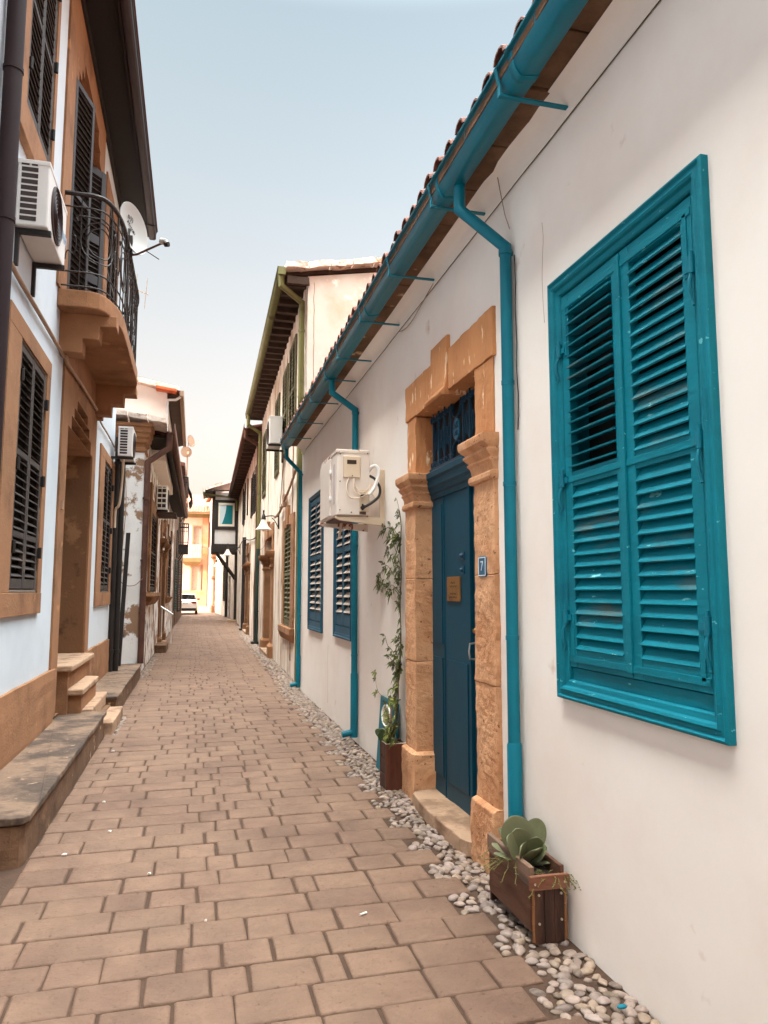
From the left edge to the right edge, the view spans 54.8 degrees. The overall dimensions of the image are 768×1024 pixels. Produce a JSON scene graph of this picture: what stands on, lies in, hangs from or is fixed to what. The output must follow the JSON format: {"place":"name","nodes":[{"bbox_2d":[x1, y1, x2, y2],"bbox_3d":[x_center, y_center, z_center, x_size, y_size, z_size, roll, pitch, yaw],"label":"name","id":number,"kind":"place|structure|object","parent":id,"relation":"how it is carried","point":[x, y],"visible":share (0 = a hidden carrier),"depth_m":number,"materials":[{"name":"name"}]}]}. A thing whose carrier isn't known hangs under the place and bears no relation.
{"place":"outdoors","nodes":[
{"label":"outdoors","id":0,"kind":"place"},
{"bbox_2d":[0,664,140,827],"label":"pavement","id":1,"kind":"structure","parent":0,"point":[34,771],"depth_m":5.92,"materials":[{"name":"stone"}]},
{"bbox_2d":[118,533,130,665],"bbox_3d":[-4.827,1.603,13.722,0.093,2.450,0.217,-3,-7,23],"label":"timber post","id":2,"kind":"object","parent":1,"relation":"on","point":[124,582],"visible":0.8,"depth_m":13.71,"materials":[{"name":"wood"}]},
{"bbox_2d":[182,605,209,612],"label":"road","id":3,"kind":"structure","parent":0,"point":[203,608],"depth_m":60.69,"materials":[{"name":"stone"}]},
{"bbox_2d":[182,494,209,605],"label":"house","id":4,"kind":"structure","parent":3,"relation":"on","point":[195,567],"depth_m":65.89,"materials":[{"name":"beige paint"}]},
{"bbox_2d":[190,564,202,589],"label":"window","id":5,"kind":"structure","parent":4,"relation":"in","point":[195,570],"depth_m":65.82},
{"bbox_2d":[191,525,202,557],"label":"window","id":6,"kind":"structure","parent":4,"relation":"in","point":[197,537],"depth_m":66.18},
{"bbox_2d":[120,0,531,494],"label":"sky","id":7,"kind":"structure","parent":0,"point":[280,132],"materials":[{"name":"blue"}]},
{"bbox_2d":[0,612,654,1023],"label":"street","id":8,"kind":"structure","parent":0,"point":[8,879],"depth_m":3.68,"materials":[{"name":"brown stone"}]},
{"bbox_2d":[0,668,139,869],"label":"pavement curb","id":9,"kind":"structure","parent":8,"relation":"on","point":[18,844],"depth_m":5.02,"materials":[{"name":"brown stone"}]},
{"bbox_2d":[154,641,167,653],"bbox_3d":[-6.079,3.700,20.199,0.332,0.252,1.516,2,-6,-14],"label":"doorstep","id":10,"kind":"object","parent":8,"relation":"on","point":[161,647],"visible":0.77,"depth_m":19.50,"materials":[{"name":"brown stone"}]},
{"bbox_2d":[182,594,199,613],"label":"parked car","id":11,"kind":"object","parent":8,"relation":"on","point":[189,602],"visible":0.56,"depth_m":51.93,"materials":[{"name":"white paint"}]},
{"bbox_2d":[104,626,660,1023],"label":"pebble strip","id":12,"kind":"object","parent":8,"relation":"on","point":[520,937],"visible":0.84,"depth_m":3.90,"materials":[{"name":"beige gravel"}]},
{"bbox_2d":[376,695,398,770],"bbox_3d":[0.029,1.996,6.561,0.060,0.655,0.600,2,-6,-14],"label":"sign board","id":13,"kind":"object","parent":12,"relation":"on","point":[381,719],"visible":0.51,"depth_m":6.72,"materials":[{"name":"white ceramic"}]},
{"bbox_2d":[380,739,405,790],"bbox_3d":[0.077,2.082,6.118,0.181,0.372,0.201,2,-6,-14],"label":"planter","id":14,"kind":"object","parent":12,"relation":"on","point":[391,768],"visible":0.81,"depth_m":6.02,"materials":[{"name":"red wood"}]},
{"bbox_2d":[375,727,393,743],"bbox_3d":[-0.003,1.858,6.181,0.144,0.153,0.218,2,-6,-14],"label":"succulent","id":15,"kind":"object","parent":14,"relation":"in","point":[379,733],"visible":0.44,"depth_m":6.14,"materials":[{"name":"green plant"}]},
{"bbox_2d":[487,833,569,944],"bbox_3d":[0.698,1.833,3.651,0.200,0.336,0.543,2,-6,-14],"label":"planter","id":16,"kind":"object","parent":12,"relation":"on","point":[541,913],"visible":0.83,"depth_m":3.43,"materials":[{"name":"brown wood"}]},
{"bbox_2d":[491,815,549,869],"bbox_3d":[0.666,1.632,3.653,0.254,0.270,0.312,2,-6,-14],"label":"succulent","id":17,"kind":"object","parent":16,"relation":"in","point":[523,838],"visible":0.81,"depth_m":3.60,"materials":[{"name":"green plant"}]},
{"bbox_2d":[478,846,580,898],"bbox_3d":[0.660,1.730,3.651,0.378,0.101,0.677,2,-6,-14],"label":"trailing plant","id":18,"kind":"object","parent":16,"relation":"in","point":[509,860],"visible":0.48,"depth_m":3.52,"materials":[{"name":"green plant"}]},
{"bbox_2d":[617,1004,626,1008],"bbox_3d":[0.910,1.892,2.833,0.043,0.014,0.023,2,-6,-14],"label":"painted pebble","id":19,"kind":"object","parent":12,"relation":"on","point":[621,1006],"visible":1,"depth_m":2.83,"materials":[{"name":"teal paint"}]},
{"label":"ground","id":20,"kind":"structure","parent":0,"visible":0},
{"bbox_2d":[0,0,157,769],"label":"house","id":21,"kind":"structure","parent":20,"relation":"on","point":[72,105],"depth_m":7.67,"materials":[{"name":"white paint"}]},
{"bbox_2d":[9,339,48,592],"bbox_3d":[-3.076,-0.333,6.299,0.175,2.050,1.090,2,-6,-14],"label":"window","id":22,"kind":"structure","parent":21,"relation":"in","point":[25,551],"depth_m":6.45,"materials":[{"name":"grey wood"}]},
{"bbox_2d":[13,158,66,296],"bbox_3d":[-2.793,-2.266,6.062,0.255,0.834,0.800,2,-6,-14],"label":"air conditioner","id":23,"kind":"object","parent":21,"relation":"attached to","point":[40,216],"visible":0.98,"depth_m":5.73,"materials":[{"name":"white metal"}]},
{"bbox_2d":[27,0,61,161],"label":"window","id":24,"kind":"structure","parent":21,"relation":"in","point":[43,67],"depth_m":6.47,"materials":[{"name":"brown wood"}]},
{"bbox_2d":[12,260,97,410],"bbox_3d":[-3.307,-1.641,7.678,0.071,0.164,5.112,2,-6,-14],"label":"wall cable","id":25,"kind":"object","parent":21,"relation":"attached to","point":[34,304],"depth_m":6.83,"materials":[{"name":"plastic"}]},
{"bbox_2d":[60,500,63,509],"bbox_3d":[-3.396,-0.074,7.813,0.025,0.100,0.050,2,-6,-14],"label":"doorbell","id":26,"kind":"object","parent":21,"relation":"attached to","point":[62,505],"visible":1,"depth_m":7.79,"materials":[{"name":"beige plastic"}]},
{"bbox_2d":[100,461,113,591],"bbox_3d":[-4.518,0.261,11.906,0.176,2.070,1.170,2,-6,-14],"label":"window","id":27,"kind":"structure","parent":21,"relation":"in","point":[108,487],"depth_m":12.13,"materials":[{"name":"wood"}]},
{"bbox_2d":[100,421,114,447],"bbox_3d":[-4.311,-1.270,11.535,0.043,0.129,2.305,2,-6,-15],"label":"wall cable","id":28,"kind":"object","parent":21,"relation":"attached to","point":[107,434],"depth_m":11.53,"materials":[{"name":"grey plastic"}]},
{"bbox_2d":[106,208,116,302],"bbox_3d":[-4.350,-3.654,11.603,0.143,2.050,1.150,2,-6,-14],"label":"window","id":29,"kind":"structure","parent":21,"relation":"in","point":[112,290],"depth_m":11.77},
{"bbox_2d":[108,437,119,671],"bbox_3d":[-4.667,0.700,12.802,0.110,4.050,0.110,2,-6,-14],"label":"drainpipe","id":30,"kind":"object","parent":21,"relation":"attached to","point":[113,579],"visible":0.67,"depth_m":12.74,"materials":[{"name":"brown metal"}]},
{"bbox_2d":[112,460,125,670],"bbox_3d":[-4.615,0.613,12.928,0.120,4.250,0.120,2,-6,-14],"label":"drainpipe","id":31,"kind":"object","parent":21,"relation":"attached to","point":[118,587],"visible":0.76,"depth_m":12.84,"materials":[{"name":"black metal"}]},
{"bbox_2d":[111,426,135,476],"bbox_3d":[-4.470,-1.004,12.735,0.360,0.804,0.708,2,-6,-14],"label":"air conditioner","id":32,"kind":"object","parent":21,"relation":"attached to","point":[126,443],"visible":0.96,"depth_m":12.44,"materials":[{"name":"white metal"}]},
{"bbox_2d":[113,459,124,527],"bbox_3d":[-4.499,-0.344,12.645,0.099,1.198,0.560,4,-7,-32],"label":"drain hose","id":33,"kind":"object","parent":32,"relation":"hanging from","point":[120,492],"visible":1,"depth_m":12.73,"materials":[{"name":"plastic"}]},
{"bbox_2d":[119,202,169,259],"bbox_3d":[-2.880,-3.356,8.961,0.583,0.744,0.514,2,-6,-14],"label":"satellite dish","id":34,"kind":"object","parent":21,"relation":"attached to","point":[134,223],"visible":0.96,"depth_m":8.97,"materials":[{"name":"metal"}]},
{"bbox_2d":[107,410,187,671],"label":"house","id":35,"kind":"structure","parent":20,"relation":"on","point":[150,578],"depth_m":14.47,"materials":[{"name":"paint"}]},
{"bbox_2d":[116,377,185,494],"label":"house","id":36,"kind":"structure","parent":35,"relation":"on","point":[160,399],"depth_m":16.62,"materials":[{"name":"white paint"}]},
{"bbox_2d":[125,274,148,326],"bbox_3d":[-5.626,-4.209,16.654,0.586,2.536,0.051,2,-6,-14],"label":"roof antenna","id":37,"kind":"object","parent":36,"relation":"on","point":[143,292],"visible":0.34,"depth_m":16.78,"materials":[{"name":"grey metal"}]},
{"bbox_2d":[150,513,156,591],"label":"window","id":38,"kind":"structure","parent":35,"relation":"in","point":[154,522],"depth_m":18.05,"materials":[{"name":"black wood"}]},
{"bbox_2d":[156,485,168,511],"bbox_3d":[-5.612,-0.164,18.765,0.300,0.904,0.908,2,-6,-14],"label":"air conditioner","id":39,"kind":"object","parent":35,"relation":"attached to","point":[162,500],"visible":0.84,"depth_m":18.35,"materials":[{"name":"white metal"}]},
{"bbox_2d":[156,512,176,518],"bbox_3d":[-5.515,0.089,18.762,0.500,0.040,1.300,2,-6,-14],"label":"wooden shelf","id":40,"kind":"object","parent":35,"relation":"attached to","point":[166,515],"visible":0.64,"depth_m":18.56,"materials":[{"name":"brown wood"}]},
{"bbox_2d":[161,606,172,643],"bbox_3d":[-6.770,3.466,22.905,0.519,1.212,0.052,-1,-6,10],"label":"handrail","id":41,"kind":"object","parent":35,"relation":"attached to","point":[171,621],"visible":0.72,"depth_m":22.89,"materials":[{"name":"metal"}]},
{"bbox_2d":[167,536,170,595],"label":"window","id":42,"kind":"structure","parent":35,"relation":"in","point":[169,558],"depth_m":27.74,"materials":[{"name":"brown wood"}]},
{"bbox_2d":[172,462,192,627],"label":"house","id":43,"kind":"structure","parent":20,"relation":"on","point":[180,548],"depth_m":38.24,"materials":[{"name":"brown stone"}]},
{"bbox_2d":[181,435,198,502],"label":"satellite dish","id":44,"kind":"object","parent":43,"relation":"attached to","point":[186,452],"visible":0.97,"depth_m":40.51,"materials":[{"name":"beige metal"}]},
{"bbox_2d":[206,483,228,612],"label":"house","id":45,"kind":"structure","parent":20,"relation":"on","point":[211,585],"depth_m":63.27,"materials":[{"name":"beige paint"}]},
{"bbox_2d":[216,555,234,618],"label":"house","id":46,"kind":"structure","parent":20,"relation":"on","point":[225,594],"depth_m":47.65,"materials":[{"name":"paint"}]},
{"bbox_2d":[213,558,222,566],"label":"wall lamp","id":47,"kind":"object","parent":46,"relation":"attached to","point":[216,564],"visible":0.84,"depth_m":51.78,"materials":[{"name":"white metal"}]},
{"bbox_2d":[223,562,225,600],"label":"window","id":48,"kind":"structure","parent":46,"relation":"in","point":[224,570],"depth_m":49.89,"materials":[{"name":"black wood"}]},
{"bbox_2d":[228,424,261,643],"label":"house","id":49,"kind":"structure","parent":20,"relation":"on","point":[244,486],"depth_m":29.49,"materials":[{"name":"paint"}]},
{"bbox_2d":[203,480,238,619],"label":"bay window","id":50,"kind":"structure","parent":49,"relation":"attached to","point":[224,529],"depth_m":40.29,"materials":[{"name":"white paint"}]},
{"bbox_2d":[215,500,235,529],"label":"window","id":51,"kind":"structure","parent":50,"relation":"in","point":[225,515],"depth_m":40.35,"materials":[{"name":"teal glass"}]},
{"bbox_2d":[223,544,240,555],"bbox_3d":[-7.544,1.877,36.688,0.854,0.638,0.475,1,-6,-13],"label":"wall lamp","id":52,"kind":"object","parent":49,"relation":"attached to","point":[227,552],"visible":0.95,"depth_m":36.59,"materials":[{"name":"white metal"}]},
{"bbox_2d":[243,491,244,526],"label":"window","id":53,"kind":"structure","parent":49,"relation":"in","point":[244,491],"depth_m":34.00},
{"bbox_2d":[251,470,254,516],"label":"window","id":54,"kind":"structure","parent":49,"relation":"in","point":[254,470],"depth_m":27.42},
{"bbox_2d":[254,464,256,511],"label":"window","id":55,"kind":"structure","parent":49,"relation":"in","point":[256,464],"depth_m":26.09,"materials":[{"name":"wood"}]},
{"bbox_2d":[245,257,381,681],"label":"house","id":56,"kind":"structure","parent":20,"relation":"on","point":[313,304],"depth_m":14.92,"materials":[{"name":"paint"}]},
{"bbox_2d":[262,429,266,498],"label":"window","id":57,"kind":"structure","parent":56,"relation":"in","point":[264,462],"depth_m":21.79,"materials":[{"name":"green wood"}]},
{"bbox_2d":[255,510,279,531],"bbox_3d":[-2.698,0.202,17.007,0.525,0.500,0.377,-1,-6,13],"label":"wall lamp","id":58,"kind":"object","parent":56,"relation":"attached to","point":[263,526],"visible":0.95,"depth_m":16.98,"materials":[{"name":"white metal"}]},
{"bbox_2d":[266,416,284,462],"bbox_3d":[-2.395,-1.588,16.376,0.380,0.904,0.808,1,-6,-13],"label":"air conditioner","id":59,"kind":"object","parent":56,"relation":"attached to","point":[274,429],"visible":0.91,"depth_m":16.01,"materials":[{"name":"white metal"}]},
{"bbox_2d":[274,392,280,478],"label":"window","id":60,"kind":"structure","parent":56,"relation":"in","point":[277,404],"depth_m":17.86,"materials":[{"name":"green wood"}]},
{"bbox_2d":[279,455,283,509],"bbox_3d":[-2.277,-0.710,16.516,0.021,1.360,1.014,1,-6,-13],"label":"wall cable","id":61,"kind":"object","parent":56,"relation":"attached to","point":[281,485],"depth_m":16.54,"materials":[{"name":"beige plastic"}]},
{"bbox_2d":[282,451,283,492],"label":"wall cable","id":62,"kind":"object","parent":56,"relation":"attached to","point":[283,476],"depth_m":16.15,"materials":[{"name":"beige plastic"}]},
{"bbox_2d":[282,494,287,506],"bbox_3d":[-2.075,-0.233,15.490,0.100,0.260,0.180,1,-6,-13],"label":"junction box","id":63,"kind":"object","parent":56,"relation":"attached to","point":[285,504],"visible":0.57,"depth_m":15.41,"materials":[{"name":"beige plastic"}]},
{"bbox_2d":[281,363,288,460],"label":"window","id":64,"kind":"structure","parent":56,"relation":"in","point":[285,386],"depth_m":16.11,"materials":[{"name":"green wood"}]},
{"bbox_2d":[274,463,296,517],"bbox_3d":[-2.000,-0.406,15.154,0.088,0.699,4.113,2,-6,-14],"label":"wall cable","id":65,"kind":"object","parent":56,"relation":"attached to","point":[288,491],"depth_m":14.78,"materials":[{"name":"beige plastic"}]},
{"bbox_2d":[283,524,290,626],"bbox_3d":[-1.882,1.282,14.944,0.140,2.010,1.330,1,-6,-13],"label":"window","id":66,"kind":"structure","parent":56,"relation":"in","point":[287,530],"depth_m":15.18,"materials":[{"name":"wood"}]},
{"bbox_2d":[289,446,293,660],"bbox_3d":[-1.779,0.678,14.237,0.047,4.301,0.077,1,-6,-13],"label":"wall cable","id":67,"kind":"object","parent":56,"relation":"attached to","point":[290,557],"depth_m":14.18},
{"bbox_2d":[288,333,296,425],"bbox_3d":[-1.780,-2.417,14.819,0.142,2.000,1.090,1,-6,-13],"label":"window","id":68,"kind":"structure","parent":56,"relation":"in","point":[293,350],"depth_m":14.73,"materials":[{"name":"green wood"}]},
{"bbox_2d":[280,0,767,1023],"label":"house","id":69,"kind":"structure","parent":20,"relation":"on","point":[584,672],"depth_m":3.36,"materials":[{"name":"white paint"}]},
{"bbox_2d":[307,490,323,632],"bbox_3d":[-0.935,0.732,10.929,0.193,2.025,1.250,2,-6,-14],"label":"window","id":70,"kind":"structure","parent":69,"relation":"in","point":[315,598],"depth_m":10.99,"materials":[{"name":"teal paint"}]},
{"bbox_2d":[333,523,351,641],"bbox_3d":[-0.421,0.509,8.929,0.193,2.010,1.085,2,-6,-14],"label":"window","id":71,"kind":"structure","parent":69,"relation":"in","point":[341,619],"depth_m":8.95,"materials":[{"name":"teal paint"}]},
{"bbox_2d":[318,449,384,538],"bbox_3d":[-0.340,-0.148,7.370,0.520,0.800,0.912,2,-6,-14],"label":"air conditioner","id":72,"kind":"object","parent":69,"relation":"attached to","point":[345,492],"visible":1,"depth_m":7.00,"materials":[{"name":"beige metal"}]},
{"bbox_2d":[371,498,403,747],"bbox_3d":[0.003,0.972,6.570,0.188,2.168,1.211,1,-6,-11],"label":"vine","id":73,"kind":"object","parent":69,"relation":"attached to","point":[395,700],"visible":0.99,"depth_m":6.33,"materials":[{"name":"green plant"}]},
{"bbox_2d":[390,587,394,598],"bbox_3d":[0.076,0.724,6.633,0.034,0.110,0.050,2,-6,-14],"label":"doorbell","id":74,"kind":"object","parent":69,"relation":"attached to","point":[393,595],"visible":0.76,"depth_m":6.61,"materials":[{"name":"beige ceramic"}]},
{"bbox_2d":[399,284,432,331],"bbox_3d":[0.253,-1.660,6.182,0.020,0.112,1.002,2,-6,-14],"label":"wall cable","id":75,"kind":"object","parent":69,"relation":"attached to","point":[418,309],"depth_m":6.04,"materials":[{"name":"grey plastic"}]},
{"bbox_2d":[432,483,476,816],"bbox_3d":[0.505,0.988,5.485,0.081,2.310,0.898,2,-6,-14],"label":"door","id":76,"kind":"structure","parent":69,"relation":"in","point":[454,714],"depth_m":5.40,"materials":[{"name":"blue paint"}]},
{"bbox_2d":[468,486,477,788],"bbox_3d":[0.666,0.917,4.827,0.110,2.310,0.460,2,-6,-14],"label":"door","id":77,"kind":"structure","parent":69,"relation":"in","point":[470,644],"depth_m":5.01,"materials":[{"name":"wood"}]},
{"bbox_2d":[478,556,487,576],"bbox_3d":[0.603,0.334,4.531,0.014,0.127,0.126,2,-6,-14],"label":"number plate","id":78,"kind":"object","parent":69,"relation":"attached to","point":[482,566],"visible":1,"depth_m":4.52,"materials":[{"name":"ceramic"}]},
{"bbox_2d":[497,177,509,228],"bbox_3d":[0.698,-1.820,4.351,0.060,0.352,0.066,2,-6,-14],"label":"wall cable","id":79,"kind":"object","parent":69,"relation":"attached to","point":[502,202],"depth_m":4.33,"materials":[{"name":"grey plastic"}]},
{"bbox_2d":[514,255,518,429],"bbox_3d":[0.749,-0.968,4.183,0.012,1.020,0.024,2,-6,-14],"label":"wall cable","id":80,"kind":"object","parent":69,"relation":"attached to","point":[516,345],"depth_m":4.18,"materials":[{"name":"grey plastic"}]},
{"bbox_2d":[547,154,736,745],"bbox_3d":[1.068,-0.193,3.130,0.201,2.060,1.190,2,-6,-14],"label":"window","id":81,"kind":"structure","parent":69,"relation":"in","point":[643,619],"depth_m":2.99,"materials":[{"name":"teal paint"}]}
]}

